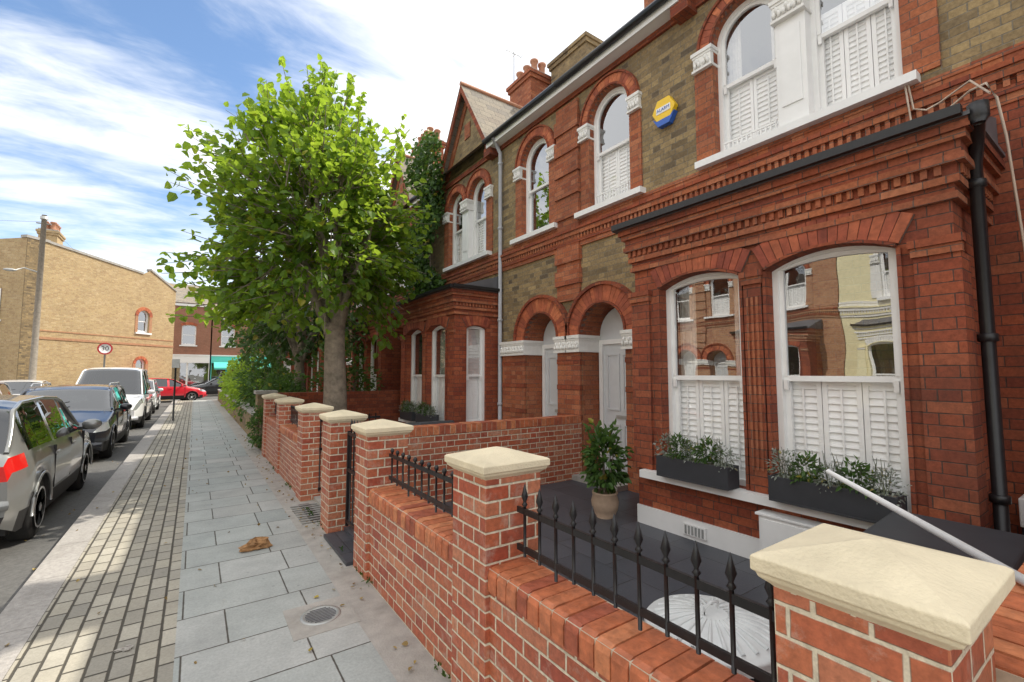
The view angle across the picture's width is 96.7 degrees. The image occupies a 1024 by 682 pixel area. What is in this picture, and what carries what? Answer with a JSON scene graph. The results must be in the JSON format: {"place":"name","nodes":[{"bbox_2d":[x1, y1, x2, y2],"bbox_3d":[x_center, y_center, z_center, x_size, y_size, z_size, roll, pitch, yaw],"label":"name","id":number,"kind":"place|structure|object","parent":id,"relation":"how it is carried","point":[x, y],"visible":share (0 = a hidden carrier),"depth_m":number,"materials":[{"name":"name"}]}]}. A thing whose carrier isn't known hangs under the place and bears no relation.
{"place":"outdoors","nodes":[
{"label":"outdoors","id":0,"kind":"place"},
{"bbox_2d":[0,402,170,613],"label":"road","id":1,"kind":"structure","parent":0,"point":[20,560],"depth_m":5.35,"materials":[{"name":"asphalt"}]},
{"bbox_2d":[0,382,12,394],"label":"parked silver car","id":2,"kind":"object","parent":1,"relation":"on","point":[5,389],"visible":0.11,"depth_m":14.63,"materials":[{"name":"paint"}]},
{"bbox_2d":[0,380,49,394],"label":"parked white car","id":3,"kind":"object","parent":1,"relation":"on","point":[18,387],"visible":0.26,"depth_m":17.33,"materials":[{"name":"paint"}]},
{"bbox_2d":[3,215,70,379],"bbox_3d":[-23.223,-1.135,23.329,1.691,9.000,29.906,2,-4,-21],"label":"telegraph pole","id":4,"kind":"object","parent":1,"relation":"on","point":[36,326],"visible":0.71,"depth_m":20.66,"materials":[{"name":"grey wood"}]},
{"bbox_2d":[0,394,101,541],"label":"parked hatchback car","id":5,"kind":"object","parent":1,"relation":"on","point":[46,451],"visible":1,"depth_m":4.84,"materials":[{"name":"grey paint"}]},
{"bbox_2d":[20,382,131,457],"bbox_3d":[-9.729,1.688,10.049,2.180,1.515,4.515,3,-5,-35],"label":"parked black car","id":6,"kind":"object","parent":1,"relation":"on","point":[109,406],"visible":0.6,"depth_m":9.64,"materials":[{"name":"paint"}]},
{"bbox_2d":[97,343,112,366],"bbox_3d":[-20.423,1.706,22.750,0.600,3.250,0.098,3,-5,-35],"label":"speed limit sign","id":7,"kind":"object","parent":1,"relation":"on","point":[104,348],"visible":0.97,"depth_m":22.80,"materials":[{"name":"metal"}]},
{"bbox_2d":[76,367,154,427],"bbox_3d":[-13.396,1.849,15.327,2.300,1.948,4.865,3,-5,-35],"label":"parked white van","id":8,"kind":"object","parent":1,"relation":"on","point":[135,384],"visible":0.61,"depth_m":14.63,"materials":[{"name":"paint"}]},
{"bbox_2d":[149,379,163,413],"bbox_3d":[-16.906,2.440,20.348,2.160,1.488,4.565,3,-5,-35],"label":"parked silver car","id":9,"kind":"object","parent":1,"relation":"on","point":[156,395],"visible":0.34,"depth_m":20.34,"materials":[{"name":"paint"}]},
{"bbox_2d":[148,378,206,400],"bbox_3d":[-21.188,2.970,27.669,2.140,1.478,4.365,-3,-5,40],"label":"red car","id":10,"kind":"object","parent":1,"relation":"on","point":[183,392],"visible":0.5,"depth_m":27.54,"materials":[{"name":"paint"}]},
{"bbox_2d":[161,395,217,401],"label":"cross road","id":11,"kind":"structure","parent":0,"point":[211,397],"depth_m":31.51,"materials":[{"name":"asphalt"}]},
{"bbox_2d":[189,377,239,393],"bbox_3d":[-22.868,3.530,35.484,4.365,1.478,2.140,3,-5,-40],"label":"dark car","id":12,"kind":"object","parent":11,"relation":"on","point":[211,386],"visible":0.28,"depth_m":34.51,"materials":[{"name":"paint"}]},
{"bbox_2d":[0,400,450,681],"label":"pavement","id":13,"kind":"structure","parent":0,"point":[122,561],"depth_m":3.40,"materials":[{"name":"stone"}]},
{"bbox_2d":[114,644,133,652],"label":"tissue litter","id":14,"kind":"object","parent":13,"relation":"on","point":[127,647],"visible":1,"depth_m":2.63,"materials":[{"name":"paper"}]},
{"bbox_2d":[172,359,179,420],"bbox_3d":[-11.577,1.671,15.614,0.220,2.100,0.068,3,-5,-35],"label":"parking sign post","id":15,"kind":"object","parent":13,"relation":"on","point":[175,363],"visible":1,"depth_m":15.62,"materials":[{"name":"black metal"}]},
{"bbox_2d":[4,435,415,670],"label":"fallen leaves","id":16,"kind":"object","parent":13,"relation":"on","point":[404,643],"visible":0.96,"depth_m":3.99,"materials":[{"name":"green plant"}]},
{"bbox_2d":[218,389,277,450],"bbox_3d":[-11.285,2.339,18.439,0.430,1.270,22.640,3,-5,-35],"label":"brickwork","id":17,"kind":"object","parent":13,"relation":"on","point":[250,409],"visible":0.37,"depth_m":11.98,"materials":[{"name":"brick"}]},
{"bbox_2d":[245,403,263,448],"bbox_3d":[-5.339,1.781,9.641,0.602,0.974,1.203,3,-5,-35],"label":"garden shrub","id":18,"kind":"object","parent":13,"relation":"on","point":[257,437],"visible":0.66,"depth_m":9.46,"materials":[{"name":"green plant"}]},
{"bbox_2d":[239,536,272,551],"bbox_3d":[-2.355,1.847,4.178,0.282,0.106,0.153,3,-5,-35],"label":"crumpled paper bag","id":19,"kind":"object","parent":13,"relation":"on","point":[257,543],"visible":1,"depth_m":4.14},
{"bbox_2d":[262,399,275,456],"bbox_3d":[-4.711,1.721,8.974,0.330,1.150,0.310,3,-5,-35],"label":"shaft","id":20,"kind":"object","parent":13,"relation":"on","point":[269,408],"visible":0.24,"depth_m":8.83,"materials":[{"name":"brick"}]},
{"bbox_2d":[265,416,275,465],"bbox_3d":[-4.237,1.827,8.228,0.246,0.831,1.500,3,-5,-35],"label":"brickwork","id":21,"kind":"object","parent":13,"relation":"on","point":[270,438],"visible":0.35,"depth_m":8.22,"materials":[{"name":"brick"}]},
{"bbox_2d":[274,404,301,473],"bbox_3d":[-3.713,1.618,7.541,0.330,1.150,0.310,3,-5,-35],"label":"shaft","id":22,"kind":"object","parent":13,"relation":"on","point":[283,414],"visible":0.34,"depth_m":7.40,"materials":[{"name":"brick"}]},
{"bbox_2d":[279,424,297,492],"bbox_3d":[-3.188,1.719,6.721,0.246,0.832,1.680,3,-5,-35],"label":"brickwork","id":23,"kind":"object","parent":13,"relation":"on","point":[288,453],"visible":0.46,"depth_m":6.67,"materials":[{"name":"brick"}]},
{"bbox_2d":[290,405,297,426],"bbox_3d":[-3.162,1.148,6.780,0.030,0.300,1.560,3,-5,-35],"label":"railing","id":24,"kind":"object","parent":23,"relation":"on","point":[293,417],"visible":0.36,"depth_m":7.16,"materials":[{"name":"black metal"}]},
{"bbox_2d":[290,503,320,523],"bbox_3d":[-2.337,1.974,5.250,0.300,0.012,0.800,3,-5,-35],"label":"drain grate","id":25,"kind":"object","parent":13,"relation":"on","point":[315,517],"visible":0.73,"depth_m":5.23,"materials":[{"name":"black metal"}]},
{"bbox_2d":[295,412,326,501],"bbox_3d":[-2.605,1.504,5.952,0.330,1.150,0.330,3,-5,-35],"label":"shaft","id":26,"kind":"object","parent":13,"relation":"on","point":[307,463],"visible":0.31,"depth_m":5.79,"materials":[{"name":"brick"}]},
{"bbox_2d":[318,413,379,491],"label":"iron gate","id":27,"kind":"structure","parent":26,"relation":"attached to","point":[320,448],"depth_m":5.84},
{"bbox_2d":[282,595,360,641],"bbox_3d":[-1.262,1.825,3.007,0.400,0.029,0.420,3,-5,-35],"label":"water cover","id":28,"kind":"object","parent":13,"relation":"on","point":[312,619],"visible":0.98,"depth_m":2.99,"materials":[{"name":"concrete"}]},
{"bbox_2d":[323,530,353,565],"bbox_3d":[-1.449,1.913,4.237,0.400,0.070,0.820,3,-5,-35],"label":"doorstep slab","id":29,"kind":"structure","parent":13,"relation":"on","point":[338,539],"depth_m":4.19,"materials":[{"name":"stone"}]},
{"bbox_2d":[320,421,359,533],"bbox_3d":[-1.789,1.420,4.780,0.330,1.150,0.330,3,-5,-35],"label":"shaft","id":30,"kind":"object","parent":13,"relation":"on","point":[333,480],"visible":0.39,"depth_m":4.62,"materials":[{"name":"brick"}]},
{"bbox_2d":[319,410,367,422],"bbox_3d":[-1.789,0.794,4.825,0.400,0.130,0.400,3,-5,-35],"label":"cap","id":31,"kind":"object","parent":30,"relation":"on","point":[342,416],"depth_m":4.70,"materials":[{"name":"stone"}]},
{"bbox_2d":[266,461,450,678],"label":"pavement weeds","id":32,"kind":"object","parent":13,"relation":"on","point":[438,664],"visible":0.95,"depth_m":3.55,"materials":[{"name":"green plant"}]},
{"bbox_2d":[353,433,407,580],"bbox_3d":[-1.093,1.349,3.781,0.330,1.150,0.330,3,-5,-35],"label":"shaft","id":33,"kind":"object","parent":13,"relation":"on","point":[373,465],"visible":0.34,"depth_m":3.66,"materials":[{"name":"brick"}]},
{"bbox_2d":[351,419,413,436],"bbox_3d":[-1.093,0.722,3.826,0.400,0.130,0.400,3,-5,-35],"label":"cap","id":34,"kind":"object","parent":33,"relation":"on","point":[378,427],"depth_m":3.70,"materials":[{"name":"stone"}]},
{"bbox_2d":[368,485,452,678],"bbox_3d":[-0.614,1.494,3.024,0.246,0.752,1.500,3,-5,-35],"label":"brickwork","id":35,"kind":"object","parent":13,"relation":"on","point":[410,554],"visible":0.72,"depth_m":2.85,"materials":[{"name":"brick"}]},
{"bbox_2d":[388,448,452,516],"bbox_3d":[-0.588,0.963,3.080,0.030,0.300,1.380,3,-5,-35],"label":"railing","id":36,"kind":"object","parent":35,"relation":"on","point":[421,494],"visible":0.79,"depth_m":3.12,"materials":[{"name":"black metal"}]},
{"bbox_2d":[451,469,539,681],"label":"shaft","id":37,"kind":"object","parent":13,"relation":"on","point":[487,526],"visible":0.56,"depth_m":2.21,"materials":[{"name":"brick"}]},
{"bbox_2d":[444,446,549,479],"bbox_3d":[-0.083,0.619,2.376,0.400,0.130,0.400,3,-5,-35],"label":"cap","id":38,"kind":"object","parent":37,"relation":"on","point":[491,463],"depth_m":2.25,"materials":[{"name":"stone"}]},
{"bbox_2d":[488,557,753,681],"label":"brickwork","id":39,"kind":"object","parent":13,"relation":"on","point":[544,627],"visible":0.96,"depth_m":1.72,"materials":[{"name":"brick"}]},
{"bbox_2d":[517,484,776,681],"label":"railing","id":40,"kind":"object","parent":39,"relation":"on","point":[733,599],"visible":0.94,"depth_m":1.51,"materials":[{"name":"black metal"}]},
{"bbox_2d":[773,586,995,681],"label":"shaft","id":41,"kind":"object","parent":13,"relation":"on","point":[817,642],"visible":0.45,"depth_m":0.95,"materials":[{"name":"brick"}]},
{"bbox_2d":[262,393,286,399],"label":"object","id":42,"kind":"structure","parent":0,"point":[271,396],"depth_m":8.88,"materials":[{"name":"stone"}]},
{"bbox_2d":[274,397,303,404],"bbox_3d":[-3.713,0.992,7.586,0.400,0.130,0.380,3,-5,-35],"label":"pillar cap","id":43,"kind":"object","parent":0,"point":[286,400],"depth_m":7.46,"materials":[{"name":"stone"}]},
{"bbox_2d":[295,403,333,412],"bbox_3d":[-2.605,0.878,5.997,0.400,0.130,0.400,3,-5,-35],"label":"pillar cap","id":44,"kind":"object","parent":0,"point":[313,408],"depth_m":5.87,"materials":[{"name":"stone"}]},
{"bbox_2d":[0,0,643,286],"label":"sky","id":45,"kind":"structure","parent":0,"point":[95,94],"materials":[{"name":"blue"}]},
{"bbox_2d":[405,420,454,425],"bbox_3d":[-1.166,1.562,6.401,0.600,0.899,0.600,3,-5,-35],"label":"wheelie bin","id":46,"kind":"object","parent":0,"point":[429,422],"visible":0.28,"depth_m":6.22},
{"bbox_2d":[313,480,768,620],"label":"front garden paving","id":47,"kind":"structure","parent":0,"point":[749,582],"depth_m":3.93,"materials":[{"name":"stone"}]},
{"bbox_2d":[217,353,252,407],"bbox_3d":[-12.815,1.881,21.352,1.772,2.687,9.322,3,-5,-35],"label":"hedge","id":48,"kind":"object","parent":47,"relation":"on","point":[224,378],"visible":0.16,"depth_m":20.59,"materials":[{"name":"green plant"}]},
{"bbox_2d":[224,357,266,416],"bbox_3d":[-9.549,1.692,16.446,1.530,2.337,5.800,3,-5,-35],"label":"hedge","id":49,"kind":"object","parent":47,"relation":"on","point":[233,390],"visible":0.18,"depth_m":15.89,"materials":[{"name":"green plant"}]},
{"bbox_2d":[232,342,293,421],"bbox_3d":[-7.296,1.221,13.425,1.623,2.539,3.734,3,-5,-35],"label":"hedge","id":50,"kind":"object","parent":47,"relation":"on","point":[251,378],"visible":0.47,"depth_m":13.04,"materials":[{"name":"green plant"}]},
{"bbox_2d":[224,311,317,370],"bbox_3d":[-9.105,0.358,17.981,3.886,5.093,4.703,3,-5,-35],"label":"garden tree","id":51,"kind":"object","parent":47,"relation":"on","point":[285,354],"visible":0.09,"depth_m":17.50,"materials":[{"name":"green plant"}]},
{"bbox_2d":[253,363,306,403],"bbox_3d":[-5.490,1.449,10.937,1.247,1.882,2.986,3,-5,-35],"label":"hedge","id":52,"kind":"object","parent":47,"relation":"on","point":[277,382],"visible":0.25,"depth_m":10.65,"materials":[{"name":"green plant"}]},
{"bbox_2d":[218,247,369,390],"bbox_3d":[-5.530,-0.210,12.643,4.039,5.460,4.572,0,-4,-2],"label":"garden tree","id":53,"kind":"object","parent":47,"relation":"on","point":[303,347],"visible":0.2,"depth_m":12.02,"materials":[{"name":"green plant"}]},
{"bbox_2d":[156,53,436,411],"bbox_3d":[-3.663,-1.536,8.376,4.535,7.519,4.502,3,-5,-35],"label":"street tree","id":54,"kind":"object","parent":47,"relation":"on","point":[364,223],"visible":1,"depth_m":7.56,"materials":[{"name":"green plant"}]},
{"bbox_2d":[294,331,383,391],"bbox_3d":[-4.027,1.092,10.911,1.698,2.712,1.709,-1,-4,12],"label":"garden shrub","id":55,"kind":"object","parent":47,"relation":"on","point":[353,370],"visible":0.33,"depth_m":10.84,"materials":[{"name":"green plant"}]},
{"bbox_2d":[278,390,401,422],"bbox_3d":[-3.493,1.773,10.393,3.360,1.250,0.220,3,-5,-35],"label":"brickwork","id":56,"kind":"object","parent":47,"relation":"on","point":[384,404],"visible":0.21,"depth_m":10.45,"materials":[{"name":"red brick"}]},
{"bbox_2d":[345,420,360,529],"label":"iron gate","id":57,"kind":"structure","parent":47,"relation":"on","point":[349,470],"depth_m":4.54,"materials":[{"name":"metal"}]},
{"bbox_2d":[407,415,581,503],"bbox_3d":[-0.379,1.568,5.946,3.325,1.022,0.218,3,-5,-35],"label":"brickwork","id":58,"kind":"object","parent":47,"relation":"on","point":[556,441],"visible":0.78,"depth_m":6.03,"materials":[{"name":"brick"}]},
{"bbox_2d":[579,418,633,518],"bbox_3d":[0.992,1.370,4.993,0.626,1.081,0.587,3,-5,-35],"label":"potted shrub","id":59,"kind":"object","parent":47,"relation":"on","point":[605,501],"visible":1,"depth_m":4.89,"materials":[{"name":"green plant"}]},
{"bbox_2d":[644,594,770,681],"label":"galvanised dustbin","id":60,"kind":"object","parent":47,"relation":"on","point":[752,638],"visible":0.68,"depth_m":1.73,"materials":[{"name":"metal"}]},
{"bbox_2d":[755,509,842,549],"bbox_3d":[2.179,1.567,3.463,0.150,0.410,0.570,3,-5,-35],"label":"meter box","id":61,"kind":"object","parent":47,"relation":"on","point":[775,527],"visible":0.42,"depth_m":3.53,"materials":[{"name":"white paint"}]},
{"bbox_2d":[863,512,1023,569],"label":"garden storage box","id":62,"kind":"object","parent":47,"relation":"on","point":[1006,548],"visible":0.18,"depth_m":2.40,"materials":[{"name":"plastic"}]},
{"bbox_2d":[992,563,1023,681],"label":"brickwork","id":63,"kind":"object","parent":47,"relation":"on","point":[1008,626],"visible":0.4,"depth_m":1.11,"materials":[{"name":"brick"}]},
{"bbox_2d":[826,469,1023,585],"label":"white pole","id":64,"kind":"object","parent":63,"relation":"on","point":[975,553],"visible":1,"depth_m":1.85,"materials":[{"name":"paint"}]},
{"bbox_2d":[1018,494,1023,534],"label":"utility cabinet","id":65,"kind":"object","parent":47,"relation":"on","point":[1021,506],"visible":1,"depth_m":2.92,"materials":[{"name":"white paint"}]},
{"bbox_2d":[750,523,1015,650],"bbox_3d":[0.842,0.523,1.050,0.400,0.130,0.380,3,-5,-35],"label":"pillar cap","id":66,"kind":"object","parent":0,"point":[945,600],"depth_m":0.95,"materials":[{"name":"stone"}]},
{"label":"ground","id":67,"kind":"structure","parent":0,"visible":0},
{"bbox_2d":[0,237,175,400],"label":"walls","id":68,"kind":"structure","parent":67,"relation":"on","point":[81,293],"depth_m":24.34,"materials":[{"name":"yellow brick"}]},
{"bbox_2d":[35,221,65,244],"bbox_3d":[-23.955,-5.208,23.637,0.880,1.770,1.380,3,-5,-35],"label":"chimney stack","id":69,"kind":"object","parent":68,"relation":"on","point":[58,237],"visible":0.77,"depth_m":23.31,"materials":[{"name":"yellow brick"}]},
{"bbox_2d":[0,234,176,379],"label":"trim","id":70,"kind":"structure","parent":68,"relation":"attached to","point":[29,290],"depth_m":22.08,"materials":[{"name":"brick"}]},
{"bbox_2d":[135,311,147,368],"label":"windows","id":71,"kind":"structure","parent":68,"relation":"attached to","point":[142,321],"depth_m":28.40,"materials":[{"name":"white paint"}]},
{"bbox_2d":[170,283,211,385],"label":"shop building","id":72,"kind":"structure","parent":67,"relation":"on","point":[191,343],"depth_m":38.78,"materials":[{"name":"brick"}]},
{"bbox_2d":[292,306,316,374],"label":"walls","id":73,"kind":"structure","parent":67,"relation":"on","point":[306,359],"depth_m":22.19,"materials":[{"name":"brick"}]},
{"bbox_2d":[290,296,312,383],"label":"brick trim","id":74,"kind":"structure","parent":73,"relation":"attached to","point":[305,362],"depth_m":20.47,"materials":[{"name":"brick"}]},
{"bbox_2d":[308,306,351,391],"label":"walls","id":75,"kind":"structure","parent":67,"relation":"on","point":[315,383],"depth_m":18.06,"materials":[{"name":"brick"}]},
{"bbox_2d":[311,351,318,391],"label":"windows","id":76,"kind":"structure","parent":75,"relation":"attached to","point":[317,370],"depth_m":18.11,"materials":[{"name":"white paint"}]},
{"bbox_2d":[306,304,361,391],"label":"brick trim","id":77,"kind":"structure","parent":75,"relation":"attached to","point":[321,361],"depth_m":17.26,"materials":[{"name":"brick"}]},
{"bbox_2d":[354,170,428,389],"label":"walls","id":78,"kind":"structure","parent":67,"relation":"on","point":[395,370],"depth_m":11.86,"materials":[{"name":"brick"}]},
{"bbox_2d":[359,242,397,390],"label":"windows","id":79,"kind":"structure","parent":78,"relation":"attached to","point":[373,360],"depth_m":12.55,"materials":[{"name":"white paint"}]},
{"bbox_2d":[350,215,419,390],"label":"brick trim","id":80,"kind":"structure","parent":78,"relation":"attached to","point":[383,361],"depth_m":11.81,"materials":[{"name":"brick"}]},
{"bbox_2d":[356,154,443,319],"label":"roof","id":81,"kind":"structure","parent":78,"relation":"on","point":[412,199],"depth_m":13.14,"materials":[{"name":"white paint"}]},
{"bbox_2d":[402,102,569,422],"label":"walls","id":82,"kind":"structure","parent":67,"relation":"on","point":[522,285],"depth_m":8.76,"materials":[{"name":"brick"}]},
{"bbox_2d":[396,129,446,301],"bbox_3d":[-2.357,-1.413,11.251,0.862,7.632,2.198,3,-5,-35],"label":"wall creeper","id":83,"kind":"object","parent":82,"relation":"attached to","point":[424,154],"depth_m":11.01,"materials":[{"name":"green plant"}]},
{"bbox_2d":[411,138,548,421],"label":"windows","id":84,"kind":"structure","parent":82,"relation":"attached to","point":[537,191],"depth_m":9.13,"materials":[{"name":"white paint"}]},
{"bbox_2d":[395,81,565,305],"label":"roof","id":85,"kind":"structure","parent":82,"relation":"on","point":[501,120],"depth_m":9.54,"materials":[{"name":"tile"}]},
{"bbox_2d":[506,58,550,106],"bbox_3d":[0.595,-7.136,14.234,1.030,2.870,1.280,3,-5,-35],"label":"chimney stack","id":86,"kind":"object","parent":85,"relation":"on","point":[527,85],"visible":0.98,"depth_m":13.85,"materials":[{"name":"red brick"}]},
{"bbox_2d":[547,31,603,83],"bbox_3d":[1.861,-7.143,13.286,0.780,2.750,1.680,3,-5,-35],"label":"chimney stack","id":87,"kind":"object","parent":85,"relation":"on","point":[579,48],"visible":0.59,"depth_m":12.97,"materials":[{"name":"brick"}]},
{"bbox_2d":[396,98,569,422],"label":"brick trim","id":88,"kind":"structure","parent":82,"relation":"attached to","point":[476,306],"depth_m":8.40,"materials":[{"name":"brick"}]},
{"bbox_2d":[399,400,417,420],"bbox_3d":[-2.193,1.458,9.685,0.312,0.435,0.764,3,-5,-35],"label":"window box planter","id":89,"kind":"object","parent":88,"relation":"on","point":[407,412],"visible":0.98,"depth_m":9.59,"materials":[{"name":"plastic"}]},
{"bbox_2d":[415,401,438,421],"bbox_3d":[-1.696,1.405,8.966,0.297,0.438,0.820,3,-5,-35],"label":"window box planter","id":90,"kind":"object","parent":88,"relation":"on","point":[424,414],"visible":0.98,"depth_m":8.88,"materials":[{"name":"plastic"}]},
{"bbox_2d":[491,137,502,419],"bbox_3d":[-0.295,-0.942,8.750,0.260,6.130,0.095,3,-5,-35],"label":"drainpipe","id":91,"kind":"object","parent":82,"relation":"attached to","point":[500,229],"visible":1,"depth_m":8.79,"materials":[{"name":"metal"}]},
{"bbox_2d":[542,320,557,416],"bbox_3d":[0.822,0.804,7.926,0.080,2.490,0.840,3,-5,-35],"label":"door","id":92,"kind":"structure","parent":82,"relation":"in","point":[549,386],"depth_m":8.15,"materials":[{"name":"white paint"}]},
{"bbox_2d":[568,0,1023,538],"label":"walls","id":93,"kind":"structure","parent":67,"relation":"on","point":[853,318],"depth_m":4.23,"materials":[{"name":"brick"}]},
{"bbox_2d":[599,308,627,472],"bbox_3d":[1.633,0.720,6.763,0.080,2.490,0.840,3,-5,-35],"label":"door","id":94,"kind":"structure","parent":93,"relation":"attached to","point":[612,378],"depth_m":6.92,"materials":[{"name":"white paint"}]},
{"bbox_2d":[652,95,677,128],"bbox_3d":[1.954,-2.925,5.820,0.080,0.347,0.340,3,-5,-35],"label":"burglar alarm box","id":95,"kind":"object","parent":93,"relation":"attached to","point":[664,113],"visible":1,"depth_m":5.78,"materials":[{"name":"yellow plastic"}]},
{"bbox_2d":[594,0,911,512],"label":"windows","id":96,"kind":"structure","parent":93,"relation":"attached to","point":[856,46],"depth_m":4.31,"materials":[{"name":"white paint"}]},
{"bbox_2d":[553,0,1005,233],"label":"roof","id":97,"kind":"structure","parent":93,"relation":"on","point":[648,20],"depth_m":4.51,"materials":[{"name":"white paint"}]},
{"bbox_2d":[644,0,653,7],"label":"chimney stack","id":98,"kind":"object","parent":97,"relation":"on","point":[647,3],"depth_m":8.49,"materials":[{"name":"red brick"}]},
{"bbox_2d":[564,0,1023,558],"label":"brick trim","id":99,"kind":"structure","parent":93,"relation":"attached to","point":[870,194],"depth_m":3.76,"materials":[{"name":"brick"}]},
{"bbox_2d":[682,522,706,540],"bbox_3d":[1.693,1.767,4.227,0.021,0.100,0.240,3,-5,-35],"label":"air brick","id":100,"kind":"object","parent":99,"relation":"attached to","point":[694,531],"visible":1,"depth_m":4.21,"materials":[{"name":"white paint"}]},
{"bbox_2d":[653,431,740,490],"bbox_3d":[1.657,1.059,4.163,0.301,0.443,0.831,3,-5,-35],"label":"window box planter","id":101,"kind":"object","parent":99,"relation":"on","point":[716,473],"visible":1,"depth_m":4.06,"materials":[{"name":"green plant"}]},
{"bbox_2d":[765,447,911,522],"bbox_3d":[2.285,0.997,3.252,0.309,0.436,0.895,3,-5,-35],"label":"window box planter","id":102,"kind":"object","parent":99,"relation":"on","point":[816,491],"visible":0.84,"depth_m":3.21,"materials":[{"name":"dark grey painted metal"},{"name":"dark leaves"},{"name":"lavender leaves"}]},
{"bbox_2d":[904,80,1023,250],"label":"cable","id":103,"kind":"object","parent":99,"relation":"attached to","point":[1006,141],"visible":0.83,"depth_m":3.07,"materials":[{"name":"plastic"}]},
{"bbox_2d":[966,99,1011,531],"bbox_3d":[2.909,0.133,2.750,0.100,3.129,0.427,-4,-5,41],"label":"drainpipe","id":104,"kind":"object","parent":99,"relation":"attached to","point":[999,497],"visible":0.92,"depth_m":2.85,"materials":[{"name":"metal"}]},
{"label":"pavement","id":105,"kind":"structure","parent":0,"visible":0},
{"bbox_2d":[209,304,279,387],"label":"shop building","id":106,"kind":"structure","parent":105,"relation":"on","point":[220,355],"depth_m":39.75,"materials":[{"name":"brick"}]},
{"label":"walls","id":107,"kind":"object","parent":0,"visible":0},
{"bbox_2d":[284,358,290,373],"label":"windows","id":108,"kind":"structure","parent":107,"relation":"attached to","point":[289,367],"depth_m":26.32,"materials":[{"name":"white paint"}]},
{"bbox_3d":[-3.743,-3.066,20.516,9.540,5.927,5.360,3,-5,-35],"label":"roof","id":109,"kind":"object","parent":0,"visible":0},
{"bbox_2d":[411,127,445,162],"bbox_3d":[-3.276,-6.651,17.851,0.880,3.020,1.380,3,-5,-35],"label":"chimney stack","id":110,"kind":"object","parent":109,"relation":"on","point":[439,139],"visible":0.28,"depth_m":17.57,"materials":[{"name":"red brick"}]}
]}

